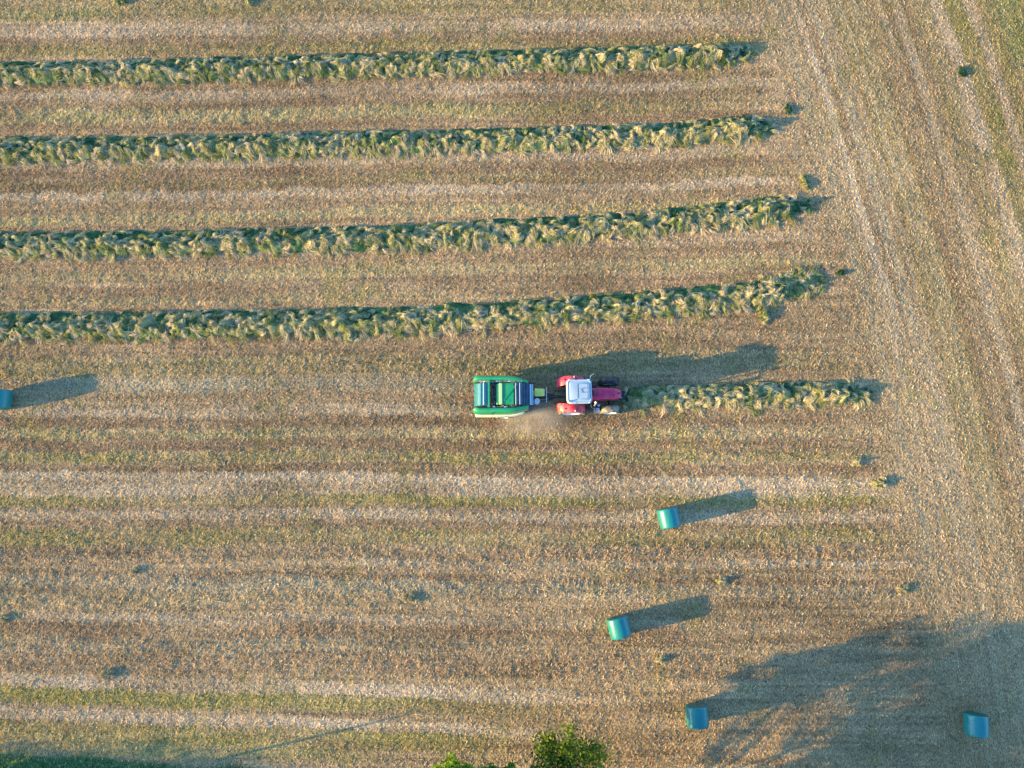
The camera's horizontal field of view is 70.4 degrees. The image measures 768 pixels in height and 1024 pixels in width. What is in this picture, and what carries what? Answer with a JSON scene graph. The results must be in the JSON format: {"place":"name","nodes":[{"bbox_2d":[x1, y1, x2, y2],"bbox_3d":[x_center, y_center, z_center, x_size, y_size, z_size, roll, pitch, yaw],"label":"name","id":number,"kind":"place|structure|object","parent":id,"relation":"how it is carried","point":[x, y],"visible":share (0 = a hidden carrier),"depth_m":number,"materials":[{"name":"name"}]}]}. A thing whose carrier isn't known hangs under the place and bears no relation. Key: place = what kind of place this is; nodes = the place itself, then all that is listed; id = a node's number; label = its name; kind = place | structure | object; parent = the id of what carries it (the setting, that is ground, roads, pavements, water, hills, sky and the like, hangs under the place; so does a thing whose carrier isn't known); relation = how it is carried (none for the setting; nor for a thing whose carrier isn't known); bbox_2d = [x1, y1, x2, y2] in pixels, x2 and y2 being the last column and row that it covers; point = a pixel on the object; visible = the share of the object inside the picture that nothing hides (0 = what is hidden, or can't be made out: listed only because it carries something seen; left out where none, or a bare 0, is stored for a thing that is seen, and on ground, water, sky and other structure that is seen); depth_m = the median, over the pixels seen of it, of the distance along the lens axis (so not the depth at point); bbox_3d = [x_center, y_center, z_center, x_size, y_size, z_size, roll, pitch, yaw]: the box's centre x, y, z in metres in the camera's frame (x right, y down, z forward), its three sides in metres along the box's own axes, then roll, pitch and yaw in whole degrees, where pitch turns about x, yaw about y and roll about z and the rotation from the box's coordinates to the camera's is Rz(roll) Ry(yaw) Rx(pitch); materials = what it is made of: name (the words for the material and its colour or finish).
{"place":"outdoors","nodes":[
{"label":"outdoors","id":0,"kind":"place"},
{"bbox_2d":[0,0,1023,767],"bbox_3d":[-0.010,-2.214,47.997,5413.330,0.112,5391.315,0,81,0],"label":"ground","id":1,"kind":"structure","parent":0,"point":[910,482],"depth_m":47.16,"materials":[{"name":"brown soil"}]},
{"bbox_2d":[0,613,7,622],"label":"straw tuft","id":2,"kind":"object","parent":1,"relation":"on","point":[3,617],"visible":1,"depth_m":45.10,"materials":[{"name":"beige plant"}]},
{"bbox_2d":[0,389,12,409],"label":"wrapped bale","id":3,"kind":"object","parent":1,"relation":"on","point":[6,397],"visible":1,"depth_m":46.53},
{"bbox_2d":[96,668,116,680],"bbox_3d":[-24.957,17.811,44.557,1.096,0.322,0.975,-24,81,-4],"label":"straw tuft","id":4,"kind":"object","parent":1,"relation":"on","point":[105,675],"visible":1,"depth_m":44.52,"materials":[{"name":"beige plant"}]},
{"bbox_2d":[111,0,128,5],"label":"grass clump","id":5,"kind":"object","parent":1,"relation":"on","point":[116,2],"visible":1,"depth_m":51.97,"materials":[{"name":"plant"}]},
{"bbox_2d":[130,565,138,574],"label":"straw tuft","id":6,"kind":"object","parent":1,"relation":"on","point":[133,570],"visible":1,"depth_m":45.57,"materials":[{"name":"beige plant"}]},
{"bbox_2d":[244,0,253,7],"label":"grass clump","id":7,"kind":"object","parent":1,"relation":"on","point":[248,2],"visible":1,"depth_m":51.99,"materials":[{"name":"plant"}]},
{"bbox_2d":[342,329,360,343],"bbox_3d":[-10.703,-3.328,47.982,1.296,0.432,1.674,-10,81,-2],"label":"grass clump","id":8,"kind":"object","parent":1,"relation":"on","point":[350,337],"visible":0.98,"depth_m":47.95,"materials":[{"name":"plant"}]},
{"bbox_2d":[0,39,756,89],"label":"windrow","id":9,"kind":"object","parent":1,"relation":"on","point":[566,60],"visible":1,"depth_m":50.97,"materials":[{"name":"plant"}]},
{"bbox_2d":[0,112,778,168],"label":"windrow","id":10,"kind":"object","parent":1,"relation":"on","point":[20,150],"visible":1,"depth_m":50.04,"materials":[{"name":"plant"}]},
{"bbox_2d":[0,277,809,348],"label":"windrow","id":11,"kind":"object","parent":1,"relation":"on","point":[275,323],"visible":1,"depth_m":48.00,"materials":[{"name":"plant"}]},
{"bbox_2d":[0,192,816,265],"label":"windrow","id":12,"kind":"object","parent":1,"relation":"on","point":[505,232],"visible":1,"depth_m":48.95,"materials":[{"name":"plant"}]},
{"bbox_2d":[402,591,419,604],"bbox_3d":[-6.287,13.352,45.297,1.215,0.311,0.872,0,81,0],"label":"straw tuft","id":13,"kind":"object","parent":1,"relation":"on","point":[409,596],"visible":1,"depth_m":45.27,"materials":[{"name":"beige plant"}]},
{"bbox_2d":[431,749,478,767],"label":"young tree","id":14,"kind":"object","parent":1,"relation":"on","point":[452,762],"visible":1,"depth_m":39.37,"materials":[{"name":"green plant"}]},
{"bbox_2d":[473,762,498,767],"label":"young tree","id":15,"kind":"object","parent":1,"relation":"on","point":[492,766],"visible":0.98,"depth_m":39.90,"materials":[{"name":"green plant"}]},
{"bbox_2d":[502,759,517,767],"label":"young tree","id":16,"kind":"object","parent":1,"relation":"on","point":[511,764],"visible":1,"depth_m":39.91,"materials":[{"name":"green plant"}]},
{"bbox_2d":[473,376,559,418],"bbox_3d":[0.321,0.786,46.372,5.485,2.287,2.664,0,81,0],"label":"round baler","id":17,"kind":"object","parent":1,"relation":"on","point":[503,397],"visible":1,"depth_m":45.47,"materials":[{"name":"green paint"}]},
{"bbox_2d":[525,716,619,767],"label":"broadleaf tree","id":18,"kind":"object","parent":1,"relation":"on","point":[567,755],"visible":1,"depth_m":39.40,"materials":[{"name":"green plant"}]},
{"bbox_2d":[554,372,625,415],"bbox_3d":[4.957,0.653,45.975,4.750,3.110,2.480,-1,81,0],"label":"tractor","id":19,"kind":"object","parent":1,"relation":"on","point":[582,393],"visible":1,"depth_m":45.70,"materials":[{"name":"red metal"}]},
{"bbox_2d":[606,614,631,639],"bbox_3d":[6.571,14.921,44.496,1.335,1.310,1.284,-14,81,-2],"label":"wrapped bale","id":20,"kind":"object","parent":1,"relation":"on","point":[619,628],"visible":1,"depth_m":43.98},
{"bbox_2d":[655,655,667,663],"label":"grass clump","id":21,"kind":"object","parent":1,"relation":"on","point":[661,659],"visible":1,"depth_m":44.71,"materials":[{"name":"beige plant"}]},
{"bbox_2d":[657,506,680,529],"bbox_3d":[9.866,8.417,45.567,1.335,1.310,1.284,-11,81,-2],"label":"wrapped bale","id":22,"kind":"object","parent":1,"relation":"on","point":[668,517],"visible":1,"depth_m":45.04},
{"bbox_2d":[685,702,708,729],"bbox_3d":[11.149,19.985,43.662,1.335,1.310,1.284,-3,81,0],"label":"wrapped bale","id":23,"kind":"object","parent":1,"relation":"on","point":[697,716],"visible":1,"depth_m":43.17},
{"bbox_2d":[716,577,727,584],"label":"grass clump","id":24,"kind":"object","parent":1,"relation":"on","point":[720,580],"visible":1,"depth_m":45.45,"materials":[{"name":"yellow plant"}]},
{"bbox_2d":[617,377,875,418],"bbox_3d":[15.214,0.949,47.020,17.214,0.941,2.555,-3,81,0],"label":"windrow","id":25,"kind":"object","parent":1,"relation":"on","point":[753,396],"visible":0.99,"depth_m":47.21,"materials":[{"name":"plant"}]},
{"bbox_2d":[755,305,770,325],"bbox_3d":[16.797,-4.646,48.240,1.163,0.350,1.645,-10,81,-2],"label":"grass clump","id":26,"kind":"object","parent":1,"relation":"on","point":[763,314],"visible":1,"depth_m":48.23,"materials":[{"name":"plant"}]},
{"bbox_2d":[757,273,787,284],"bbox_3d":[17.631,-6.638,48.386,2.750,0.711,2.041,-4,81,-1],"label":"grass clump","id":27,"kind":"object","parent":1,"relation":"on","point":[774,277],"visible":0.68,"depth_m":48.63,"materials":[{"name":"plant"}]},
{"bbox_2d":[784,103,792,115],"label":"grass clump","id":28,"kind":"object","parent":1,"relation":"on","point":[788,108],"visible":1,"depth_m":50.66,"materials":[{"name":"green plant"}]},
{"bbox_2d":[781,265,828,302],"bbox_3d":[19.177,-6.665,48.502,4.051,0.491,2.749,-24,81,-4],"label":"grass clump","id":29,"kind":"object","parent":1,"relation":"on","point":[810,280],"visible":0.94,"depth_m":48.56,"materials":[{"name":"green plant"}]},
{"bbox_2d":[799,175,810,190],"bbox_3d":[20.155,-13.856,49.771,0.862,0.323,1.322,-10,81,-2],"label":"grass clump","id":30,"kind":"object","parent":1,"relation":"on","point":[805,182],"visible":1,"depth_m":49.76,"materials":[{"name":"plant"}]},
{"bbox_2d":[834,269,845,275],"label":"grass clump","id":31,"kind":"object","parent":1,"relation":"on","point":[840,272],"visible":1,"depth_m":48.73,"materials":[{"name":"green plant"}]},
{"bbox_2d":[850,456,862,466],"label":"grass clump","id":32,"kind":"object","parent":1,"relation":"on","point":[856,461],"visible":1,"depth_m":46.66,"materials":[{"name":"yellow plant"}]},
{"bbox_2d":[871,475,888,489],"bbox_3d":[23.526,6.308,46.398,1.367,0.426,1.019,-4,81,-1],"label":"grass clump","id":33,"kind":"object","parent":1,"relation":"on","point":[879,484],"visible":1,"depth_m":46.41,"materials":[{"name":"yellow plant"}]},
{"bbox_2d":[896,583,909,595],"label":"straw tuft","id":34,"kind":"object","parent":1,"relation":"on","point":[902,588],"visible":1,"depth_m":45.36,"materials":[{"name":"beige plant"}]},
{"bbox_2d":[957,65,967,76],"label":"grass clump","id":35,"kind":"object","parent":1,"relation":"on","point":[961,71],"visible":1,"depth_m":51.10,"materials":[{"name":"green plant"}]},
{"bbox_2d":[963,711,989,738],"bbox_3d":[27.901,20.462,43.584,1.335,1.310,1.284,4,81,1],"label":"wrapped bale","id":36,"kind":"object","parent":1,"relation":"on","point":[976,724],"visible":1,"depth_m":43.12}
]}

